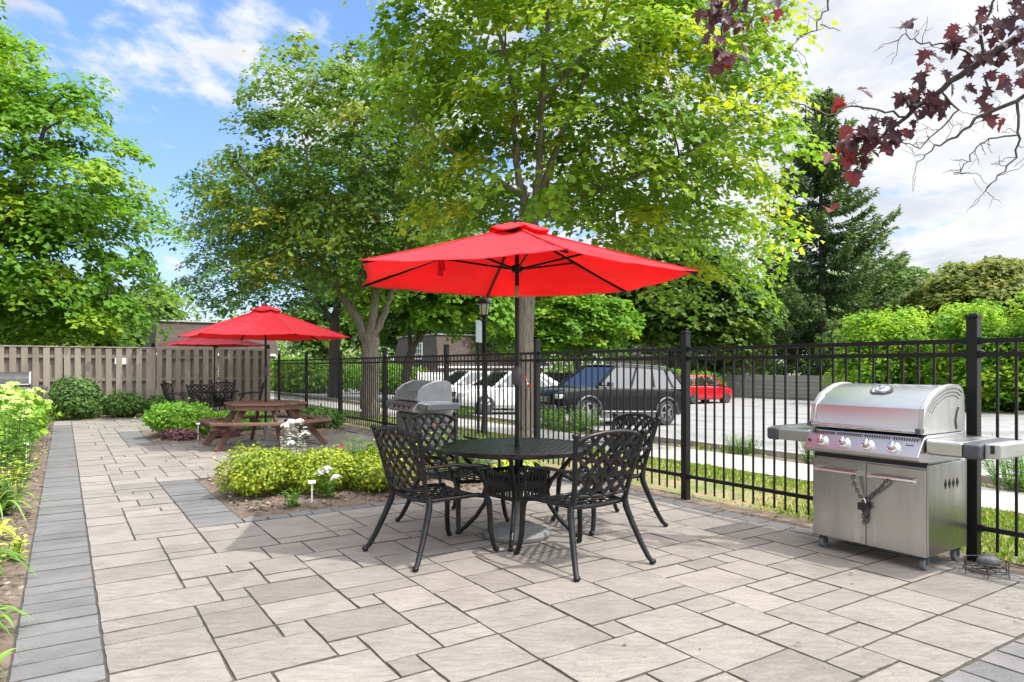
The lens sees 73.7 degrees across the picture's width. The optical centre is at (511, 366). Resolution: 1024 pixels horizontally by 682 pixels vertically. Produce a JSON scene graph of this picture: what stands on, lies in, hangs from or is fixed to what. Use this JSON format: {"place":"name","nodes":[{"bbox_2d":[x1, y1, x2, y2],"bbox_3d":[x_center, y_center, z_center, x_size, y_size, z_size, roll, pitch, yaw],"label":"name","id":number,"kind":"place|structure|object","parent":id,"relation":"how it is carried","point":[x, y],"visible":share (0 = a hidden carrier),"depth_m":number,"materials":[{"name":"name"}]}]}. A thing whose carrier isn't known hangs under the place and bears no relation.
{"place":"outdoors","nodes":[
{"label":"outdoors","id":0,"kind":"place"},
{"bbox_2d":[0,422,52,681],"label":"border soil","id":1,"kind":"structure","parent":0,"point":[6,638],"depth_m":5.03,"materials":[{"name":"brown soil"}]},
{"bbox_2d":[0,519,17,536],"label":"hosta","id":2,"kind":"object","parent":1,"relation":"on","point":[3,527],"visible":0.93,"depth_m":5.37,"materials":[{"name":"yellow plant"}]},
{"bbox_2d":[0,527,30,561],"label":"herb","id":3,"kind":"object","parent":1,"relation":"on","point":[16,547],"visible":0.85,"depth_m":4.76,"materials":[{"name":"yellow plant"}]},
{"bbox_2d":[0,471,32,515],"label":"tall herb","id":4,"kind":"object","parent":1,"relation":"on","point":[8,506],"visible":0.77,"depth_m":6.23,"materials":[{"name":"green plant"}]},
{"bbox_2d":[0,601,37,637],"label":"daylily","id":5,"kind":"object","parent":1,"relation":"on","point":[7,616],"visible":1,"depth_m":3.46,"materials":[{"name":"green plant"}]},
{"bbox_2d":[0,545,37,575],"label":"daylily","id":6,"kind":"object","parent":1,"relation":"on","point":[16,558],"visible":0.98,"depth_m":4.36,"materials":[{"name":"green plant"}]},
{"bbox_2d":[0,421,38,479],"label":"tall herb","id":7,"kind":"object","parent":1,"relation":"on","point":[24,450],"visible":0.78,"depth_m":8.12,"materials":[{"name":"green plant"}]},
{"bbox_2d":[0,402,43,467],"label":"tall herb","id":8,"kind":"object","parent":1,"relation":"on","point":[10,441],"visible":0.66,"depth_m":9.32,"materials":[{"name":"green plant"}]},
{"bbox_2d":[0,447,45,497],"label":"tall herb","id":9,"kind":"object","parent":1,"relation":"on","point":[18,485],"visible":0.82,"depth_m":6.99,"materials":[{"name":"green plant"}]},
{"bbox_2d":[0,372,47,394],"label":"gas grill","id":10,"kind":"object","parent":1,"relation":"on","point":[24,379],"visible":0.3,"depth_m":16.04,"materials":[{"name":"silver"}]},
{"bbox_2d":[0,394,49,451],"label":"hydrangea","id":11,"kind":"object","parent":1,"relation":"on","point":[4,400],"visible":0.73,"depth_m":10.70,"materials":[{"name":"green plant"}]},
{"bbox_2d":[0,386,50,441],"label":"hydrangea","id":12,"kind":"object","parent":1,"relation":"on","point":[31,395],"visible":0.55,"depth_m":12.29,"materials":[{"name":"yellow plant"}]},
{"bbox_2d":[0,488,58,524],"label":"daylily","id":13,"kind":"object","parent":1,"relation":"on","point":[3,504],"visible":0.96,"depth_m":6.12,"materials":[{"name":"green plant"}]},
{"bbox_2d":[0,381,62,423],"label":"hydrangea","id":14,"kind":"object","parent":1,"relation":"on","point":[38,392],"visible":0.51,"depth_m":13.79,"materials":[{"name":"green plant"}]},
{"bbox_2d":[0,411,525,630],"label":"mulch chips","id":15,"kind":"object","parent":1,"relation":"on","point":[212,483],"visible":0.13,"depth_m":6.88,"materials":[{"name":"brown wood"}]},
{"bbox_2d":[142,425,355,443],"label":"shrub bed soil","id":16,"kind":"object","parent":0,"point":[154,440],"visible":0.3,"depth_m":13.28,"materials":[{"name":"brown soil"}]},
{"bbox_2d":[134,397,218,434],"bbox_3d":[-6.336,1.011,13.207,1.563,0.808,1.488,0,0,0],"label":"green shrub","id":17,"kind":"object","parent":16,"relation":"on","point":[168,415],"visible":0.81,"depth_m":12.78,"materials":[{"name":"green plant"}]},
{"bbox_2d":[160,427,202,440],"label":"plum plant","id":18,"kind":"object","parent":16,"relation":"on","point":[177,433],"visible":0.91,"depth_m":12.36,"materials":[{"name":"purple plant"}]},
{"bbox_2d":[208,428,243,438],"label":"plum plant","id":19,"kind":"object","parent":16,"relation":"on","point":[236,433],"visible":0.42,"depth_m":12.78,"materials":[{"name":"purple plant"}]},
{"bbox_2d":[205,409,272,430],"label":"green shrub","id":20,"kind":"object","parent":16,"relation":"on","point":[223,413],"visible":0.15,"depth_m":14.15,"materials":[{"name":"green plant"}]},
{"bbox_2d":[300,404,345,429],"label":"dark shrub","id":21,"kind":"object","parent":16,"relation":"on","point":[335,416],"visible":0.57,"depth_m":14.59,"materials":[{"name":"green plant"}]},
{"bbox_2d":[198,459,565,517],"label":"flower bed soil","id":22,"kind":"structure","parent":0,"point":[239,511],"depth_m":6.86,"materials":[{"name":"brown soil"}]},
{"bbox_2d":[208,441,307,496],"bbox_3d":[-2.606,1.081,7.198,0.915,0.633,0.990,0,0,28],"label":"golden shrub","id":23,"kind":"object","parent":22,"relation":"on","point":[245,472],"visible":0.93,"depth_m":6.94,"materials":[{"name":"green plant"}]},
{"bbox_2d":[281,488,302,507],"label":"herb","id":24,"kind":"object","parent":22,"relation":"on","point":[293,503],"visible":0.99,"depth_m":6.45,"materials":[{"name":"green plant"}]},
{"bbox_2d":[280,418,310,456],"bbox_3d":[-2.650,0.993,8.289,0.345,0.716,0.401,0,0,-26],"label":"variegated phlox","id":25,"kind":"object","parent":22,"relation":"on","point":[290,441],"visible":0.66,"depth_m":8.25,"materials":[{"name":"white plant"}]},
{"bbox_2d":[275,443,361,494],"bbox_3d":[-2.074,1.117,7.279,0.993,0.559,0.971,0,0,42],"label":"golden shrub","id":26,"kind":"object","parent":22,"relation":"on","point":[310,466],"visible":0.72,"depth_m":7.06,"materials":[{"name":"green plant"}]},
{"bbox_2d":[313,465,341,498],"bbox_3d":[-1.837,1.169,6.806,0.261,0.364,0.263,0,0,-39],"label":"white phlox","id":27,"kind":"object","parent":22,"relation":"on","point":[323,470],"visible":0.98,"depth_m":6.80,"materials":[{"name":"green plant"}]},
{"bbox_2d":[338,444,415,492],"bbox_3d":[-1.490,1.107,7.426,0.990,0.561,1.009,0,0,0],"label":"golden shrub","id":28,"kind":"object","parent":22,"relation":"on","point":[369,476],"visible":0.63,"depth_m":7.16,"materials":[{"name":"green plant"}]},
{"bbox_2d":[400,430,460,477],"bbox_3d":[-0.953,1.065,8.093,0.777,0.574,0.672,0,0,0],"label":"leafy plant","id":29,"kind":"object","parent":22,"relation":"on","point":[431,460],"visible":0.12,"depth_m":8.14,"materials":[{"name":"green plant"}]},
{"bbox_2d":[490,460,543,472],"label":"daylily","id":30,"kind":"object","parent":22,"relation":"on","point":[504,462],"visible":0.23,"depth_m":8.35,"materials":[{"name":"yellow plant"}]},
{"bbox_2d":[46,368,904,418],"bbox_3d":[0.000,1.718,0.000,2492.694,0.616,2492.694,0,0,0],"label":"ground","id":31,"kind":"structure","parent":0,"point":[322,383],"depth_m":34.50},
{"bbox_2d":[6,270,91,312],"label":"broadleaf tree","id":32,"kind":"object","parent":31,"relation":"on","point":[36,291],"visible":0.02,"depth_m":56.73,"materials":[{"name":"green plant"}]},
{"bbox_2d":[0,304,145,376],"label":"broadleaf tree","id":33,"kind":"object","parent":31,"relation":"on","point":[126,344],"visible":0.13,"depth_m":36.77,"materials":[{"name":"green plant"}]},
{"bbox_2d":[0,0,199,348],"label":"maple tree","id":34,"kind":"object","parent":31,"relation":"on","point":[49,216],"visible":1,"depth_m":19.67,"materials":[{"name":"green plant"}]},
{"bbox_2d":[113,283,186,346],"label":"broadleaf tree","id":35,"kind":"object","parent":31,"relation":"on","point":[169,313],"visible":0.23,"depth_m":56.33,"materials":[{"name":"green plant"}]},
{"bbox_2d":[54,411,276,420],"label":"fence border soil","id":36,"kind":"structure","parent":31,"relation":"on","point":[110,417],"depth_m":17.72,"materials":[{"name":"brown soil"}]},
{"bbox_2d":[43,373,104,420],"bbox_3d":[-11.266,0.795,17.497,1.418,1.242,1.290,0,0,-23],"label":"dark shrub","id":37,"kind":"object","parent":36,"relation":"on","point":[80,403],"visible":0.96,"depth_m":17.29,"materials":[{"name":"green plant"}]},
{"bbox_2d":[98,389,146,417],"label":"dark shrub","id":38,"kind":"object","parent":36,"relation":"on","point":[119,404],"visible":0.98,"depth_m":17.96,"materials":[{"name":"green plant"}]},
{"bbox_2d":[0,341,270,416],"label":"wooden fence","id":39,"kind":"object","parent":36,"relation":"on","point":[242,368],"visible":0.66,"depth_m":18.98,"materials":[{"name":"brown wood"}]},
{"bbox_2d":[139,394,178,415],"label":"dark shrub","id":40,"kind":"object","parent":36,"relation":"on","point":[157,400],"visible":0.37,"depth_m":18.42,"materials":[{"name":"green plant"}]},
{"bbox_2d":[142,320,278,388],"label":"house","id":41,"kind":"structure","parent":31,"relation":"on","point":[182,327],"depth_m":43.20,"materials":[{"name":"brown brick"}]},
{"bbox_2d":[150,132,470,397],"bbox_3d":[-8.905,-4.809,33.036,15.519,13.120,7.596,0,0,0],"label":"locust tree","id":42,"kind":"object","parent":31,"relation":"on","point":[333,318],"visible":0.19,"depth_m":32.32,"materials":[{"name":"green plant"}]},
{"bbox_2d":[270,353,360,393],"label":"clipped hedge","id":43,"kind":"object","parent":31,"relation":"on","point":[292,376],"visible":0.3,"depth_m":40.65,"materials":[{"name":"green plant"}]},
{"bbox_2d":[284,253,442,381],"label":"broadleaf tree","id":44,"kind":"object","parent":31,"relation":"on","point":[320,348],"visible":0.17,"depth_m":56.94,"materials":[{"name":"green plant"}]},
{"bbox_2d":[346,361,434,393],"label":"clipped hedge","id":45,"kind":"object","parent":31,"relation":"on","point":[391,377],"visible":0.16,"depth_m":43.38,"materials":[{"name":"green plant"}]},
{"bbox_2d":[321,230,514,383],"bbox_3d":[-3.776,-2.084,29.974,9.237,7.710,6.223,0,0,0],"label":"street tree","id":46,"kind":"object","parent":31,"relation":"on","point":[448,311],"visible":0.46,"depth_m":29.16,"materials":[{"name":"green plant"}]},
{"bbox_2d":[395,333,547,378],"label":"house","id":47,"kind":"structure","parent":31,"relation":"on","point":[434,345],"depth_m":49.59,"materials":[{"name":"brown brick"}]},
{"bbox_2d":[454,295,599,362],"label":"broadleaf tree","id":48,"kind":"object","parent":31,"relation":"on","point":[488,347],"visible":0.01,"depth_m":50.32,"materials":[{"name":"green plant"}]},
{"bbox_2d":[486,294,645,369],"bbox_3d":[2.768,-1.088,33.722,8.314,6.168,5.600,0,0,-20],"label":"street tree","id":49,"kind":"object","parent":31,"relation":"on","point":[586,322],"visible":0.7,"depth_m":32.57,"materials":[{"name":"green plant"}]},
{"bbox_2d":[186,304,1019,378],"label":"wood","id":50,"kind":"object","parent":31,"relation":"on","point":[283,349],"visible":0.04,"depth_m":87.99,"materials":[{"name":"plant"}]},
{"bbox_2d":[270,391,1020,487],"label":"kerb","id":51,"kind":"structure","parent":31,"relation":"on","point":[792,455],"depth_m":12.62,"materials":[{"name":"concrete"}]},
{"bbox_2d":[576,224,788,372],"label":"broadleaf tree","id":52,"kind":"object","parent":31,"relation":"on","point":[736,324],"visible":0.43,"depth_m":43.00,"materials":[{"name":"green plant"}]},
{"bbox_2d":[605,334,768,374],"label":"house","id":53,"kind":"structure","parent":31,"relation":"on","point":[655,362],"depth_m":60.32,"materials":[{"name":"brown"}]},
{"bbox_2d":[640,229,746,374],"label":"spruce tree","id":54,"kind":"object","parent":31,"relation":"on","point":[701,367],"visible":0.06,"depth_m":57.35,"materials":[{"name":"green plant"}]},
{"bbox_2d":[728,261,872,374],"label":"broadleaf tree","id":55,"kind":"object","parent":31,"relation":"on","point":[799,324],"visible":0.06,"depth_m":57.70,"materials":[{"name":"green plant"}]},
{"bbox_2d":[745,87,926,375],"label":"spruce tree","id":56,"kind":"object","parent":31,"relation":"on","point":[834,289],"visible":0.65,"depth_m":48.89,"materials":[{"name":"green plant"}]},
{"bbox_2d":[818,304,946,386],"bbox_3d":[19.305,-0.321,34.743,7.160,5.749,4.764,0,0,0],"label":"tall shrub","id":57,"kind":"object","parent":31,"relation":"on","point":[896,327],"visible":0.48,"depth_m":34.11,"materials":[{"name":"green plant"}]},
{"bbox_2d":[842,254,932,347],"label":"broadleaf tree","id":58,"kind":"object","parent":31,"relation":"on","point":[908,272],"visible":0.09,"depth_m":62.56,"materials":[{"name":"green plant"}]},
{"bbox_2d":[885,254,1023,357],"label":"broadleaf tree","id":59,"kind":"object","parent":31,"relation":"on","point":[1003,282],"visible":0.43,"depth_m":46.04,"materials":[{"name":"green plant"}]},
{"bbox_2d":[920,298,1023,412],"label":"tall shrub","id":60,"kind":"object","parent":31,"relation":"on","point":[991,327],"visible":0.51,"depth_m":30.22,"materials":[{"name":"green plant"}]},
{"bbox_2d":[963,287,1023,412],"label":"tall shrub","id":61,"kind":"object","parent":31,"relation":"on","point":[1004,368],"visible":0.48,"depth_m":28.98,"materials":[{"name":"green plant"}]},
{"bbox_2d":[0,0,1023,367],"label":"sky","id":62,"kind":"structure","parent":0,"point":[176,66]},
{"bbox_2d":[7,414,1023,681],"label":"patio paving","id":63,"kind":"structure","parent":0,"point":[153,628],"depth_m":4.00,"materials":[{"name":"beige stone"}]},
{"bbox_2d":[160,383,195,407],"bbox_3d":[-8.552,0.880,17.529,0.761,0.940,0.716,0,0,-3],"label":"patio chair","id":64,"kind":"object","parent":63,"relation":"on","point":[164,388],"visible":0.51,"depth_m":17.52,"materials":[{"name":"black metal"}]},
{"bbox_2d":[185,384,220,413],"bbox_3d":[-7.555,0.880,16.740,0.716,0.940,0.761,0,0,-7],"label":"patio chair","id":65,"kind":"object","parent":63,"relation":"on","point":[192,394],"visible":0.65,"depth_m":16.46,"materials":[{"name":"black metal"}]},
{"bbox_2d":[159,338,267,410],"bbox_3d":[-7.660,0.185,17.581,2.601,2.330,2.259,0,0,-14],"label":"patio umbrella","id":66,"kind":"object","parent":63,"relation":"on","point":[203,342],"visible":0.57,"depth_m":17.37,"materials":[{"name":"red fabric"}]},
{"bbox_2d":[189,390,239,411],"bbox_3d":[-7.660,0.989,17.581,1.200,0.722,1.200,0,0,-20],"label":"patio table","id":67,"kind":"object","parent":63,"relation":"on","point":[222,401],"visible":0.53,"depth_m":17.42,"materials":[{"name":"black metal"}]},
{"bbox_2d":[206,382,235,412],"bbox_3d":[-7.849,0.880,18.442,0.716,0.940,0.761,0,0,-12],"label":"patio chair","id":68,"kind":"object","parent":63,"relation":"on","point":[226,383],"visible":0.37,"depth_m":18.72,"materials":[{"name":"black metal"}]},
{"bbox_2d":[178,301,349,446],"bbox_3d":[-4.230,0.115,11.720,2.841,2.470,2.468,0,0,-8],"label":"patio umbrella","id":69,"kind":"object","parent":63,"relation":"on","point":[265,322],"visible":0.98,"depth_m":11.52,"materials":[{"name":"red fabric"}]},
{"bbox_2d":[198,400,331,451],"bbox_3d":[-4.230,0.992,11.720,2.237,0.775,1.940,0,0,-4],"label":"picnic table","id":70,"kind":"object","parent":63,"relation":"on","point":[220,424],"visible":0.91,"depth_m":11.46,"materials":[{"name":"brown wood"}]},
{"bbox_2d":[386,380,459,451],"bbox_3d":[-1.408,0.777,10.418,0.669,1.145,1.510,0,0,-33],"label":"gas grill","id":71,"kind":"object","parent":63,"relation":"on","point":[414,397],"visible":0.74,"depth_m":10.13,"materials":[{"name":"grey metal"}]},
{"bbox_2d":[395,413,407,447],"bbox_3d":[-1.688,0.992,10.440,0.074,0.535,0.399,0,0,-33],"label":"door","id":72,"kind":"structure","parent":71,"relation":"in","point":[400,423],"depth_m":10.49,"materials":[{"name":"grey metal"}]},
{"bbox_2d":[362,424,498,571],"bbox_3d":[-0.581,0.880,4.973,0.761,0.940,0.716,0,0,-41],"label":"patio chair","id":73,"kind":"object","parent":63,"relation":"on","point":[428,496],"visible":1,"depth_m":4.84,"materials":[{"name":"black metal"}]},
{"bbox_2d":[395,412,509,533],"bbox_3d":[-0.501,0.880,5.957,0.761,0.940,0.716,0,0,41],"label":"patio chair","id":74,"kind":"object","parent":63,"relation":"on","point":[449,473],"visible":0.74,"depth_m":6.03,"materials":[{"name":"black metal"}]},
{"bbox_2d":[442,438,592,551],"bbox_3d":[0.040,0.989,5.450,1.200,0.722,1.200,0,0,14],"label":"patio table","id":75,"kind":"object","parent":63,"relation":"on","point":[539,483],"visible":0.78,"depth_m":5.32,"materials":[{"name":"black metal"}]},
{"bbox_2d":[360,214,698,543],"bbox_3d":[0.040,0.065,5.450,2.801,2.570,2.433,0,0,18],"label":"patio umbrella","id":76,"kind":"object","parent":63,"relation":"on","point":[516,258],"visible":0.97,"depth_m":5.47,"materials":[{"name":"red fabric"}]},
{"bbox_2d":[513,428,655,581],"bbox_3d":[0.478,0.880,4.766,0.716,0.940,0.761,0,0,-35],"label":"patio chair","id":77,"kind":"object","parent":63,"relation":"on","point":[570,502],"visible":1,"depth_m":4.57,"materials":[{"name":"black metal"}]},
{"bbox_2d":[551,412,667,535],"bbox_3d":[0.817,0.880,5.880,0.761,0.940,0.716,0,0,-28],"label":"patio chair","id":78,"kind":"object","parent":63,"relation":"on","point":[649,440],"visible":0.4,"depth_m":5.85,"materials":[{"name":"black metal"}]},
{"bbox_2d":[767,382,1023,570],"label":"gas grill","id":79,"kind":"object","parent":63,"relation":"on","point":[914,443],"visible":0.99,"depth_m":4.67,"materials":[{"name":"silver metal"}]},
{"bbox_2d":[814,457,865,544],"bbox_3d":[2.359,0.965,4.949,0.074,0.575,0.399,0,0,-33],"label":"door","id":80,"kind":"structure","parent":79,"relation":"in","point":[837,514],"depth_m":4.95,"materials":[{"name":"silver metal"}]},
{"bbox_2d":[851,475,890,524],"bbox_3d":[2.482,0.930,4.718,0.055,0.357,0.272,0,0,-34],"label":"chain","id":81,"kind":"object","parent":79,"relation":"hanging from","point":[870,495],"visible":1,"depth_m":4.76,"materials":[{"name":"metal"}]},
{"bbox_2d":[866,463,927,557],"bbox_3d":[2.580,0.965,4.614,0.074,0.575,0.399,0,0,-33],"label":"door","id":82,"kind":"structure","parent":79,"relation":"in","point":[896,521],"depth_m":4.60,"materials":[{"name":"silver metal"}]},
{"bbox_2d":[962,552,1010,578],"bbox_3d":[3.087,1.291,4.444,0.276,0.111,0.267,0,0,0],"label":"wire rack","id":83,"kind":"object","parent":63,"relation":"on","point":[992,571],"visible":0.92,"depth_m":4.42,"materials":[{"name":"black metal"}]},
{"bbox_2d":[976,554,1001,567],"bbox_3d":[3.102,1.270,4.455,0.141,0.089,0.124,0,0,0],"label":"stone","id":84,"kind":"object","parent":83,"relation":"on","point":[988,559],"visible":0.88,"depth_m":4.42,"materials":[{"name":"grey stone"}]},
{"bbox_2d":[8,413,1023,681],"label":"paved border","id":85,"kind":"object","parent":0,"point":[58,635],"visible":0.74,"depth_m":4.48,"materials":[{"name":"grey stone"}]},
{"bbox_2d":[270,393,1021,491],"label":"verge","id":86,"kind":"structure","parent":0,"point":[801,461],"depth_m":11.93,"materials":[{"name":"plant"}]},
{"bbox_2d":[540,406,567,428],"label":"weed clump","id":87,"kind":"object","parent":86,"relation":"on","point":[545,421],"visible":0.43,"depth_m":16.39,"materials":[{"name":"green plant"}]},
{"bbox_2d":[541,404,609,433],"bbox_3d":[1.357,1.208,15.694,1.617,0.638,1.410,0,0,-34],"label":"weed clump","id":88,"kind":"object","parent":86,"relation":"on","point":[577,421],"visible":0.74,"depth_m":15.62,"materials":[{"name":"green plant"}]},
{"bbox_2d":[722,433,761,453],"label":"weed clump","id":89,"kind":"object","parent":86,"relation":"on","point":[739,448],"visible":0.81,"depth_m":11.68,"materials":[{"name":"green plant"}]},
{"bbox_2d":[981,432,1023,491],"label":"weed clump","id":90,"kind":"object","parent":86,"relation":"on","point":[1003,473],"visible":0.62,"depth_m":8.07,"materials":[{"name":"green plant"}]},
{"bbox_2d":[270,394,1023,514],"bbox_3d":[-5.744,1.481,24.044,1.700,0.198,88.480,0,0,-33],"label":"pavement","id":91,"kind":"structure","parent":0,"point":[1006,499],"depth_m":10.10,"materials":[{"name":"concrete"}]},
{"bbox_2d":[692,0,1023,212],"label":"crimson maple","id":92,"kind":"object","parent":91,"relation":"on","point":[931,101],"visible":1,"depth_m":4.58,"materials":[{"name":"red plant"}]},
{"bbox_2d":[276,411,1023,575],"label":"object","id":93,"kind":"structure","parent":0,"point":[807,524],"depth_m":6.40,"materials":[{"name":"grey concrete"}]},
{"bbox_2d":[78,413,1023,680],"bbox_3d":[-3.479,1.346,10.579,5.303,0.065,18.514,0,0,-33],"label":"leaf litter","id":94,"kind":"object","parent":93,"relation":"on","point":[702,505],"visible":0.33,"depth_m":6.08,"materials":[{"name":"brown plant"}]},
{"bbox_2d":[273,313,1023,561],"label":"metal fence","id":95,"kind":"object","parent":93,"relation":"on","point":[973,354],"visible":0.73,"depth_m":6.99,"materials":[{"name":"black metal"}]},
{"bbox_2d":[281,405,1023,564],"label":"lawn","id":96,"kind":"structure","parent":0,"point":[677,490],"depth_m":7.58,"materials":[{"name":"green plant"}]},
{"bbox_2d":[172,28,500,419],"bbox_3d":[-4.364,-3.407,18.012,8.572,10.091,6.315,0,0,0],"label":"maple tree","id":97,"kind":"object","parent":96,"relation":"on","point":[343,228],"visible":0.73,"depth_m":17.09,"materials":[{"name":"green plant"}]},
{"bbox_2d":[476,320,481,432],"bbox_3d":[-0.710,0.231,14.348,0.040,2.400,0.300,0,0,22],"label":"sign post","id":98,"kind":"object","parent":96,"relation":"on","point":[478,331],"visible":0.62,"depth_m":14.33,"materials":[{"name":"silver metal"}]},
{"bbox_2d":[476,297,492,434],"bbox_3d":[-0.570,-0.057,14.000,0.350,2.950,0.350,0,0,0],"label":"lamp post","id":99,"kind":"object","parent":96,"relation":"on","point":[483,303],"visible":0.73,"depth_m":13.96,"materials":[{"name":"black metal"}]},
{"bbox_2d":[342,0,839,437],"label":"maple tree","id":100,"kind":"object","parent":96,"relation":"on","point":[550,202],"visible":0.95,"depth_m":11.64,"materials":[{"name":"green plant"}]},
{"bbox_2d":[299,389,1023,477],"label":"car park","id":101,"kind":"structure","parent":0,"point":[1006,423],"depth_m":22.62,"materials":[{"name":"grey asphalt"}]},
{"bbox_2d":[437,371,514,409],"bbox_3d":[-1.643,0.906,26.140,4.796,1.518,2.110,3,-2,-33],"label":"parked car","id":102,"kind":"object","parent":101,"relation":"on","point":[473,376],"visible":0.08,"depth_m":25.47,"materials":[{"name":"white paint"}]},
{"bbox_2d":[452,371,559,414],"bbox_3d":[-0.135,0.902,23.661,4.796,1.518,2.110,3,-2,-33],"label":"parked car","id":103,"kind":"object","parent":101,"relation":"on","point":[509,387],"visible":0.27,"depth_m":22.54,"materials":[{"name":"white paint"}]},
{"bbox_2d":[540,363,690,425],"bbox_3d":[2.736,0.788,19.481,4.926,1.761,2.150,3,-2,-33],"label":"parked suv","id":104,"kind":"object","parent":101,"relation":"on","point":[648,392],"visible":0.57,"depth_m":18.86,"materials":[{"name":"black paint"}]},
{"bbox_2d":[679,375,731,403],"bbox_3d":[10.039,1.222,36.745,4.096,1.554,2.010,1,-1,-33],"label":"parked car","id":105,"kind":"object","parent":101,"relation":"on","point":[719,392],"visible":0.48,"depth_m":36.01,"materials":[{"name":"red paint"}]},
{"bbox_2d":[544,371,1023,409],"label":"boundary wall","id":106,"kind":"structure","parent":101,"relation":"on","point":[802,387],"depth_m":41.62,"materials":[{"name":"beige concrete"}]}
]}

